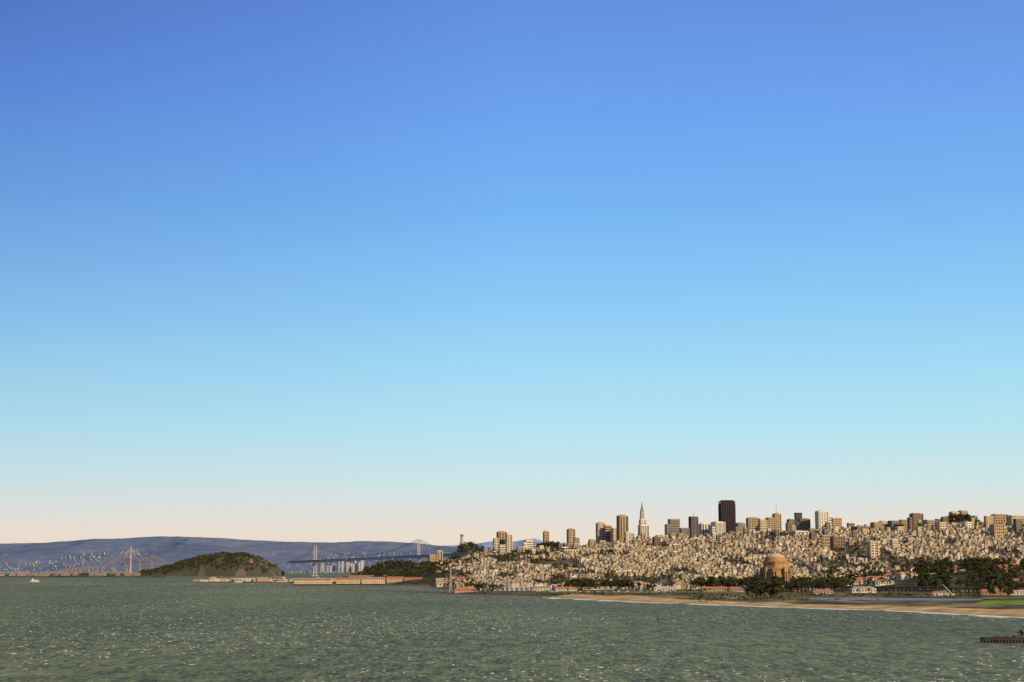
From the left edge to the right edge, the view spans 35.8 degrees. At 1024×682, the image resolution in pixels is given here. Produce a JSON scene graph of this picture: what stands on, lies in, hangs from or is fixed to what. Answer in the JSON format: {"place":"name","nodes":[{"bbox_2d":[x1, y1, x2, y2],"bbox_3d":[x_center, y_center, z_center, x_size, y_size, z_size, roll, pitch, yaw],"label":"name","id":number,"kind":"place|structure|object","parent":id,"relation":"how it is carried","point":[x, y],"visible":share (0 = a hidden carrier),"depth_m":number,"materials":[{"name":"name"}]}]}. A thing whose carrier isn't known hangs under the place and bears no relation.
{"place":"outdoors","nodes":[
{"label":"outdoors","id":0,"kind":"place"},
{"bbox_2d":[0,575,165,576],"bbox_3d":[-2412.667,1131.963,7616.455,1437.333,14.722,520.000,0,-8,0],"label":"island shore","id":1,"kind":"structure","parent":0,"point":[88,576],"depth_m":7405.44,"materials":[{"name":"stone"}]},
{"bbox_2d":[89,572,106,575],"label":"island warehouse","id":2,"kind":"structure","parent":1,"relation":"on","point":[99,573],"depth_m":7495.42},
{"bbox_2d":[124,572,140,575],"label":"island warehouse","id":3,"kind":"structure","parent":1,"relation":"on","point":[131,573],"depth_m":7466.20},
{"bbox_2d":[140,553,288,575],"bbox_3d":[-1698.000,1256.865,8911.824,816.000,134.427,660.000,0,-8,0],"label":"island hill","id":4,"kind":"structure","parent":0,"point":[209,570],"depth_m":8613.23,"materials":[{"name":"plant"}]},
{"bbox_2d":[0,536,459,572],"bbox_3d":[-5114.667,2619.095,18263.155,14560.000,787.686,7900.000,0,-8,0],"label":"hills","id":5,"kind":"structure","parent":0,"point":[172,549],"depth_m":17432.10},
{"bbox_2d":[0,548,445,572],"bbox_3d":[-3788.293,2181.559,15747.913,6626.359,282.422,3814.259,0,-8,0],"label":"distant town","id":6,"kind":"object","parent":5,"relation":"on","point":[350,567],"visible":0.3,"depth_m":15032.57},
{"bbox_2d":[449,538,552,550],"bbox_3d":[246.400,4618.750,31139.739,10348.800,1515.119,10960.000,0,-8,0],"label":"mountain","id":7,"kind":"structure","parent":0,"point":[516,544],"depth_m":31337.28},
{"bbox_2d":[0,573,1023,681],"bbox_3d":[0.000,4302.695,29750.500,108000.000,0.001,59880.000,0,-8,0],"label":"water","id":8,"kind":"structure","parent":0,"point":[827,644],"depth_m":1016.56,"materials":[{"name":"liquid"}]},
{"bbox_2d":[61,547,173,574],"bbox_3d":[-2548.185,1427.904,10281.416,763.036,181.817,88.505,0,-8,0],"label":"cantilever bridge","id":9,"kind":"structure","parent":8,"relation":"in","point":[110,564],"depth_m":10298.02,"materials":[{"name":"metal"}]},
{"bbox_2d":[190,581,335,582],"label":"wharf","id":10,"kind":"structure","parent":8,"relation":"in","point":[233,581],"depth_m":4812.11,"materials":[{"name":"concrete"}]},
{"bbox_2d":[257,577,267,582],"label":"harbour building","id":11,"kind":"structure","parent":10,"relation":"on","point":[262,578],"depth_m":4824.05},
{"bbox_2d":[288,539,474,575],"bbox_3d":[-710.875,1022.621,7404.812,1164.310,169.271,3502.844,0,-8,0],"label":"suspension bridge","id":12,"kind":"structure","parent":8,"relation":"on","point":[379,558],"depth_m":6996.82,"materials":[{"name":"metal"}]},
{"bbox_2d":[0,582,1023,681],"bbox_3d":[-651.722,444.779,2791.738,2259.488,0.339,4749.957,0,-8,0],"label":"whitecaps","id":13,"kind":"object","parent":8,"relation":"on","point":[453,632],"visible":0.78,"depth_m":1014.79,"materials":[{"name":"liquid"}]},
{"bbox_2d":[980,629,1023,642],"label":"fishing pier","id":14,"kind":"structure","parent":8,"relation":"in","point":[1007,639],"depth_m":954.39,"materials":[{"name":"wood"}]},
{"bbox_2d":[0,0,1023,545],"label":"sky","id":15,"kind":"structure","parent":0,"point":[434,272],"materials":[{"name":"blue"}]},
{"bbox_2d":[332,519,1023,616],"bbox_3d":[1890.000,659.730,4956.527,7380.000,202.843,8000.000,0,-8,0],"label":"ground","id":16,"kind":"structure","parent":0,"point":[1004,605],"depth_m":2401.37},
{"bbox_2d":[428,554,436,562],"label":"apartment building","id":17,"kind":"structure","parent":16,"relation":"on","point":[432,558],"depth_m":5045.94,"materials":[{"name":"beige concrete"}]},
{"bbox_2d":[437,550,442,561],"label":"apartment building","id":18,"kind":"structure","parent":16,"relation":"on","point":[440,555],"depth_m":4950.85,"materials":[{"name":"beige concrete"}]},
{"bbox_2d":[435,581,454,586],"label":"warehouse","id":19,"kind":"structure","parent":16,"relation":"on","point":[438,583],"depth_m":3659.21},
{"bbox_2d":[336,585,566,597],"bbox_3d":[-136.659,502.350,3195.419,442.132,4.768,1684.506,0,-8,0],"label":"shore rocks","id":20,"kind":"object","parent":16,"relation":"on","point":[428,586],"visible":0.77,"depth_m":2969.34,"materials":[{"name":"stone"}]},
{"bbox_2d":[454,587,475,592],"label":"waterfront clubhouse","id":21,"kind":"structure","parent":16,"relation":"on","point":[463,589],"depth_m":2799.09},
{"bbox_2d":[493,538,498,550],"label":"apartment building","id":22,"kind":"structure","parent":16,"relation":"on","point":[495,543],"depth_m":5054.67,"materials":[{"name":"beige concrete"}]},
{"bbox_2d":[496,531,506,547],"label":"skyscraper","id":23,"kind":"structure","parent":16,"relation":"on","point":[501,535],"depth_m":5104.76,"materials":[{"name":"brown concrete"}]},
{"bbox_2d":[499,545,505,552],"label":"apartment building","id":24,"kind":"structure","parent":16,"relation":"on","point":[502,548],"depth_m":4739.14,"materials":[{"name":"beige concrete"}]},
{"bbox_2d":[506,534,512,551],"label":"apartment building","id":25,"kind":"structure","parent":16,"relation":"on","point":[509,542],"depth_m":5075.69,"materials":[{"name":"beige concrete"}]},
{"bbox_2d":[522,540,532,549],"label":"apartment building","id":26,"kind":"structure","parent":16,"relation":"on","point":[527,544],"depth_m":5051.26,"materials":[{"name":"white concrete"}]},
{"bbox_2d":[52,513,1023,601],"bbox_3d":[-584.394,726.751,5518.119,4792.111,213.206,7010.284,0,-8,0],"label":"woodland","id":27,"kind":"object","parent":16,"relation":"on","point":[472,545],"visible":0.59,"depth_m":4057.11,"materials":[{"name":"green plant"}]},
{"bbox_2d":[531,585,550,590],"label":"barracks building","id":28,"kind":"structure","parent":16,"relation":"on","point":[540,588],"depth_m":2919.36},
{"bbox_2d":[543,531,548,546],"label":"apartment building","id":29,"kind":"structure","parent":16,"relation":"on","point":[545,536],"depth_m":5157.47,"materials":[{"name":"beige concrete"}]},
{"bbox_2d":[554,586,576,590],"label":"barracks building","id":30,"kind":"structure","parent":16,"relation":"on","point":[565,588],"depth_m":2860.52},
{"bbox_2d":[557,549,578,554],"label":"apartment building","id":31,"kind":"structure","parent":16,"relation":"on","point":[562,551],"depth_m":4445.09,"materials":[{"name":"beige concrete"}]},
{"bbox_2d":[567,528,574,545],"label":"skyscraper","id":32,"kind":"structure","parent":16,"relation":"on","point":[570,534],"depth_m":5253.86,"materials":[{"name":"beige concrete"}]},
{"bbox_2d":[588,539,595,547],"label":"apartment building","id":33,"kind":"structure","parent":16,"relation":"on","point":[591,543],"depth_m":4635.96,"materials":[{"name":"beige concrete"}]},
{"bbox_2d":[583,586,613,589],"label":"barracks building","id":34,"kind":"structure","parent":16,"relation":"on","point":[601,588],"depth_m":3035.40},
{"bbox_2d":[596,522,604,542],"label":"skyscraper","id":35,"kind":"structure","parent":16,"relation":"on","point":[600,530],"depth_m":5354.45,"materials":[{"name":"beige concrete"}]},
{"bbox_2d":[604,525,611,541],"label":"skyscraper","id":36,"kind":"structure","parent":16,"relation":"on","point":[607,528],"depth_m":5335.30,"materials":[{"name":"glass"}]},
{"bbox_2d":[610,528,616,541],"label":"skyscraper","id":37,"kind":"structure","parent":16,"relation":"on","point":[613,534],"depth_m":5317.02,"materials":[{"name":"beige concrete"}]},
{"bbox_2d":[616,515,628,540],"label":"skyscraper","id":38,"kind":"structure","parent":16,"relation":"on","point":[622,524],"depth_m":5258.79,"materials":[{"name":"brown concrete"}]},
{"bbox_2d":[621,516,626,540],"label":"window glass","id":39,"kind":"structure","parent":38,"relation":"in","point":[621,516],"depth_m":5257.14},
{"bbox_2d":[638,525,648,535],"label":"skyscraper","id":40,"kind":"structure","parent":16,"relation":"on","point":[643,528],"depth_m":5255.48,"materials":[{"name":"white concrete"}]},
{"bbox_2d":[652,537,660,546],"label":"apartment building","id":41,"kind":"structure","parent":16,"relation":"on","point":[656,541],"depth_m":4467.90,"materials":[{"name":"brown concrete"}]},
{"bbox_2d":[653,585,675,590],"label":"barracks building","id":42,"kind":"structure","parent":16,"relation":"on","point":[664,588],"depth_m":2889.87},
{"bbox_2d":[665,519,679,534],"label":"skyscraper","id":43,"kind":"structure","parent":16,"relation":"on","point":[672,526],"depth_m":5651.12,"materials":[{"name":"grey concrete"}]},
{"bbox_2d":[665,520,679,533],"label":"window glass","id":44,"kind":"structure","parent":43,"relation":"in","point":[668,520],"depth_m":5652.49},
{"bbox_2d":[679,528,689,535],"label":"skyscraper","id":45,"kind":"structure","parent":16,"relation":"on","point":[685,531],"depth_m":5549.16,"materials":[{"name":"beige concrete"}]},
{"bbox_2d":[688,516,698,535],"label":"skyscraper","id":46,"kind":"structure","parent":16,"relation":"on","point":[693,525],"depth_m":6053.74,"materials":[{"name":"grey concrete"}]},
{"bbox_2d":[699,523,710,534],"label":"skyscraper","id":47,"kind":"structure","parent":16,"relation":"on","point":[703,528],"depth_m":5453.45,"materials":[{"name":"white concrete"}]},
{"bbox_2d":[701,586,727,590],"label":"barracks building","id":48,"kind":"structure","parent":16,"relation":"on","point":[721,588],"depth_m":2839.40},
{"bbox_2d":[708,521,725,534],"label":"skyscraper","id":49,"kind":"structure","parent":16,"relation":"on","point":[717,527],"depth_m":5400.52,"materials":[{"name":"beige concrete"}]},
{"bbox_2d":[708,523,724,534],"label":"window glass","id":50,"kind":"structure","parent":49,"relation":"in","point":[711,523],"depth_m":5401.55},
{"bbox_2d":[718,500,735,532],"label":"skyscraper","id":51,"kind":"structure","parent":16,"relation":"on","point":[727,511],"depth_m":5850.30,"materials":[{"name":"brown stone"}]},
{"bbox_2d":[718,501,735,532],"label":"window glass","id":52,"kind":"structure","parent":51,"relation":"in","point":[719,502],"depth_m":5850.46,"materials":[{"name":"glass"}]},
{"bbox_2d":[435,517,1023,587],"bbox_3d":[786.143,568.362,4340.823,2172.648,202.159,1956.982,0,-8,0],"label":"row houses","id":53,"kind":"structure","parent":16,"relation":"on","point":[705,565],"depth_m":4168.43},
{"bbox_2d":[727,587,748,590],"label":"barracks building","id":54,"kind":"structure","parent":16,"relation":"on","point":[736,588],"depth_m":2817.76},
{"bbox_2d":[734,522,744,531],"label":"skyscraper","id":55,"kind":"structure","parent":16,"relation":"on","point":[739,526],"depth_m":5752.96,"materials":[{"name":"beige concrete"}]},
{"bbox_2d":[743,517,759,532],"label":"skyscraper","id":56,"kind":"structure","parent":16,"relation":"on","point":[751,523],"depth_m":5453.84,"materials":[{"name":"beige concrete"}]},
{"bbox_2d":[744,580,758,598],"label":"tree","id":57,"kind":"object","parent":16,"relation":"on","point":[752,585],"visible":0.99,"depth_m":2112.30,"materials":[{"name":"green plant"}]},
{"bbox_2d":[757,582,769,598],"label":"tree","id":58,"kind":"object","parent":16,"relation":"on","point":[762,586],"visible":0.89,"depth_m":2131.74,"materials":[{"name":"green plant"}]},
{"bbox_2d":[758,519,769,531],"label":"skyscraper","id":59,"kind":"structure","parent":16,"relation":"on","point":[763,525],"depth_m":5260.31,"materials":[{"name":"beige concrete"}]},
{"bbox_2d":[765,517,775,529],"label":"skyscraper","id":60,"kind":"structure","parent":16,"relation":"on","point":[771,522],"depth_m":5306.70,"materials":[{"name":"beige concrete"}]},
{"bbox_2d":[765,582,776,598],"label":"tree","id":61,"kind":"object","parent":16,"relation":"on","point":[768,590],"visible":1,"depth_m":2126.11,"materials":[{"name":"green plant"}]},
{"bbox_2d":[769,575,781,598],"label":"tree","id":62,"kind":"object","parent":16,"relation":"on","point":[776,584],"visible":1,"depth_m":2123.55,"materials":[{"name":"green plant"}]},
{"bbox_2d":[760,553,791,589],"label":"domed rotunda","id":63,"kind":"structure","parent":16,"relation":"on","point":[775,564],"depth_m":2952.43,"materials":[{"name":"stone"}]},
{"bbox_2d":[772,513,781,531],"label":"hotel building","id":64,"kind":"structure","parent":16,"relation":"on","point":[777,516],"depth_m":5409.97,"materials":[{"name":"beige concrete"}]},
{"bbox_2d":[794,513,801,524],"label":"skyscraper","id":65,"kind":"structure","parent":16,"relation":"on","point":[797,516],"depth_m":5460.13,"materials":[{"name":"brown glass"}]},
{"bbox_2d":[791,530,811,535],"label":"apartment building","id":66,"kind":"structure","parent":16,"relation":"on","point":[806,533],"depth_m":4651.43,"materials":[{"name":"white concrete"}]},
{"bbox_2d":[795,518,810,530],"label":"skyscraper","id":67,"kind":"structure","parent":16,"relation":"on","point":[803,524],"depth_m":5207.32,"materials":[{"name":"black glass"}]},
{"bbox_2d":[811,588,833,593],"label":"barracks building","id":68,"kind":"structure","parent":16,"relation":"on","point":[819,591],"depth_m":2523.72,"materials":[{"name":"paint"}]},
{"bbox_2d":[815,510,831,528],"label":"skyscraper","id":69,"kind":"structure","parent":16,"relation":"on","point":[822,517],"depth_m":5162.12,"materials":[{"name":"white concrete"}]},
{"bbox_2d":[817,534,832,546],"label":"apartment building","id":70,"kind":"structure","parent":16,"relation":"on","point":[823,540],"depth_m":4306.88,"materials":[{"name":"beige concrete"}]},
{"bbox_2d":[816,576,836,582],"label":"tree","id":71,"kind":"object","parent":16,"relation":"on","point":[826,580],"visible":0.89,"depth_m":2872.19,"materials":[{"name":"green plant"}]},
{"bbox_2d":[831,518,841,528],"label":"skyscraper","id":72,"kind":"structure","parent":16,"relation":"on","point":[836,522],"depth_m":5257.91,"materials":[{"name":"beige concrete"}]},
{"bbox_2d":[830,536,845,550],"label":"apartment building","id":73,"kind":"structure","parent":16,"relation":"on","point":[836,541],"depth_m":4255.15,"materials":[{"name":"brown concrete"}]},
{"bbox_2d":[851,530,857,539],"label":"apartment building","id":74,"kind":"structure","parent":16,"relation":"on","point":[854,534],"depth_m":4495.68,"materials":[{"name":"grey concrete"}]},
{"bbox_2d":[851,526,873,529],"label":"apartment building","id":75,"kind":"structure","parent":16,"relation":"on","point":[863,527],"depth_m":4851.05,"materials":[{"name":"beige concrete"}]},
{"bbox_2d":[850,585,875,592],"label":"barracks building","id":76,"kind":"structure","parent":16,"relation":"on","point":[861,589],"depth_m":2591.43,"materials":[{"name":"paint"}]},
{"bbox_2d":[866,541,879,557],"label":"apartment building","id":77,"kind":"structure","parent":16,"relation":"on","point":[872,549],"depth_m":4107.70,"materials":[{"name":"beige concrete"}]},
{"bbox_2d":[863,575,882,583],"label":"barracks building","id":78,"kind":"structure","parent":16,"relation":"on","point":[879,577],"depth_m":3069.70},
{"bbox_2d":[870,522,883,529],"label":"apartment building","id":79,"kind":"structure","parent":16,"relation":"on","point":[875,525],"depth_m":4958.38,"materials":[{"name":"beige concrete"}]},
{"bbox_2d":[872,578,893,585],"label":"barracks building","id":80,"kind":"structure","parent":16,"relation":"on","point":[886,582],"depth_m":2860.73,"materials":[{"name":"paint"}]},
{"bbox_2d":[784,585,995,592],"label":"viaduct","id":81,"kind":"object","parent":16,"relation":"on","point":[897,587],"visible":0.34,"depth_m":2634.79,"materials":[{"name":"concrete"}]},
{"bbox_2d":[883,572,897,579],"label":"barracks building","id":82,"kind":"structure","parent":16,"relation":"on","point":[889,576],"depth_m":3051.15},
{"bbox_2d":[887,521,900,529],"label":"skyscraper","id":83,"kind":"structure","parent":16,"relation":"on","point":[892,524],"depth_m":5009.62,"materials":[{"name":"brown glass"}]},
{"bbox_2d":[894,526,904,533],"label":"apartment building","id":84,"kind":"structure","parent":16,"relation":"on","point":[900,528],"depth_m":4809.57,"materials":[{"name":"beige concrete"}]},
{"bbox_2d":[896,571,913,579],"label":"barracks building","id":85,"kind":"structure","parent":16,"relation":"on","point":[904,575],"depth_m":3029.92,"materials":[{"name":"paint"}]},
{"bbox_2d":[907,513,923,530],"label":"apartment building","id":86,"kind":"structure","parent":16,"relation":"on","point":[912,518],"depth_m":4959.36,"materials":[{"name":"beige concrete"}]},
{"bbox_2d":[918,573,925,585],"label":"tree","id":87,"kind":"object","parent":16,"relation":"on","point":[920,583],"visible":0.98,"depth_m":2644.12,"materials":[{"name":"green plant"}]},
{"bbox_2d":[921,519,936,528],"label":"apartment building","id":88,"kind":"structure","parent":16,"relation":"on","point":[926,523],"depth_m":4856.72,"materials":[{"name":"beige concrete"}]},
{"bbox_2d":[930,590,948,594],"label":"barracks building","id":89,"kind":"structure","parent":16,"relation":"on","point":[943,592],"depth_m":2415.24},
{"bbox_2d":[935,522,947,530],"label":"apartment building","id":90,"kind":"structure","parent":16,"relation":"on","point":[939,526],"depth_m":4661.78,"materials":[{"name":"beige concrete"}]},
{"bbox_2d":[937,567,946,584],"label":"tree","id":91,"kind":"object","parent":16,"relation":"on","point":[941,573],"visible":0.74,"depth_m":2722.73,"materials":[{"name":"green plant"}]},
{"bbox_2d":[961,521,972,527],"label":"apartment building","id":92,"kind":"structure","parent":16,"relation":"on","point":[967,524],"depth_m":4711.12,"materials":[{"name":"beige concrete"}]},
{"bbox_2d":[963,560,972,574],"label":"tree","id":93,"kind":"object","parent":16,"relation":"on","point":[968,564],"visible":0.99,"depth_m":2950.95,"materials":[{"name":"green plant"}]},
{"bbox_2d":[969,571,978,586],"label":"tree","id":94,"kind":"object","parent":16,"relation":"on","point":[972,579],"visible":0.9,"depth_m":2649.20,"materials":[{"name":"green plant"}]},
{"bbox_2d":[973,564,987,576],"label":"tree","id":95,"kind":"object","parent":16,"relation":"on","point":[978,571],"visible":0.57,"depth_m":2806.11,"materials":[{"name":"green plant"}]},
{"bbox_2d":[984,516,993,526],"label":"apartment building","id":96,"kind":"structure","parent":16,"relation":"on","point":[988,520],"depth_m":4765.21,"materials":[{"name":"beige concrete"}]},
{"bbox_2d":[984,573,993,582],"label":"tree","id":97,"kind":"object","parent":16,"relation":"on","point":[990,577],"visible":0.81,"depth_m":2662.45,"materials":[{"name":"green plant"}]},
{"bbox_2d":[986,580,992,595],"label":"tree","id":98,"kind":"object","parent":16,"relation":"on","point":[989,585],"visible":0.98,"depth_m":2401.09,"materials":[{"name":"green plant"}]},
{"bbox_2d":[978,589,1008,594],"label":"barracks building","id":99,"kind":"structure","parent":16,"relation":"on","point":[984,592],"depth_m":2443.61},
{"bbox_2d":[989,524,1007,535],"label":"apartment building","id":100,"kind":"structure","parent":16,"relation":"on","point":[997,529],"depth_m":4462.19,"materials":[{"name":"beige concrete"}]},
{"bbox_2d":[990,514,1007,524],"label":"apartment building","id":101,"kind":"structure","parent":16,"relation":"on","point":[999,518],"depth_m":4809.17,"materials":[{"name":"beige concrete"}]},
{"bbox_2d":[1006,515,1023,525],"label":"apartment building","id":102,"kind":"structure","parent":16,"relation":"on","point":[1009,519],"depth_m":4764.28,"materials":[{"name":"beige concrete"}]},
{"bbox_2d":[1008,589,1023,594],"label":"barracks building","id":103,"kind":"structure","parent":16,"relation":"on","point":[1021,592],"depth_m":2443.76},
{"bbox_2d":[1009,580,1023,595],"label":"tree","id":104,"kind":"object","parent":16,"relation":"on","point":[1017,584],"visible":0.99,"depth_m":2379.92,"materials":[{"name":"green plant"}]},
{"bbox_2d":[1013,519,1021,531],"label":"apartment building","id":105,"kind":"structure","parent":16,"relation":"on","point":[1017,524],"depth_m":4592.13,"materials":[{"name":"grey concrete"}]},
{"bbox_2d":[797,598,979,600],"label":"lagoon water","id":106,"kind":"structure","parent":0,"point":[943,599],"depth_m":2166.49,"materials":[{"name":"blue liquid"}]},
{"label":"wharf","id":107,"kind":"object","parent":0,"visible":0},
{"bbox_2d":[294,578,331,584],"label":"pier shed","id":108,"kind":"structure","parent":107,"relation":"on","point":[312,581],"depth_m":4086.43,"materials":[{"name":"paint"}]},
{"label":"wharf","id":109,"kind":"object","parent":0,"visible":0},
{"bbox_2d":[336,577,360,584],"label":"pier shed","id":110,"kind":"structure","parent":109,"relation":"on","point":[348,580],"depth_m":4135.99,"materials":[{"name":"paint"}]},
{"bbox_2d":[362,577,385,584],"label":"pier shed","id":111,"kind":"structure","parent":109,"relation":"on","point":[373,580],"depth_m":4140.92,"materials":[{"name":"paint"}]},
{"bbox_2d":[387,576,403,582],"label":"pier shed","id":112,"kind":"structure","parent":109,"relation":"on","point":[391,579],"depth_m":4161.35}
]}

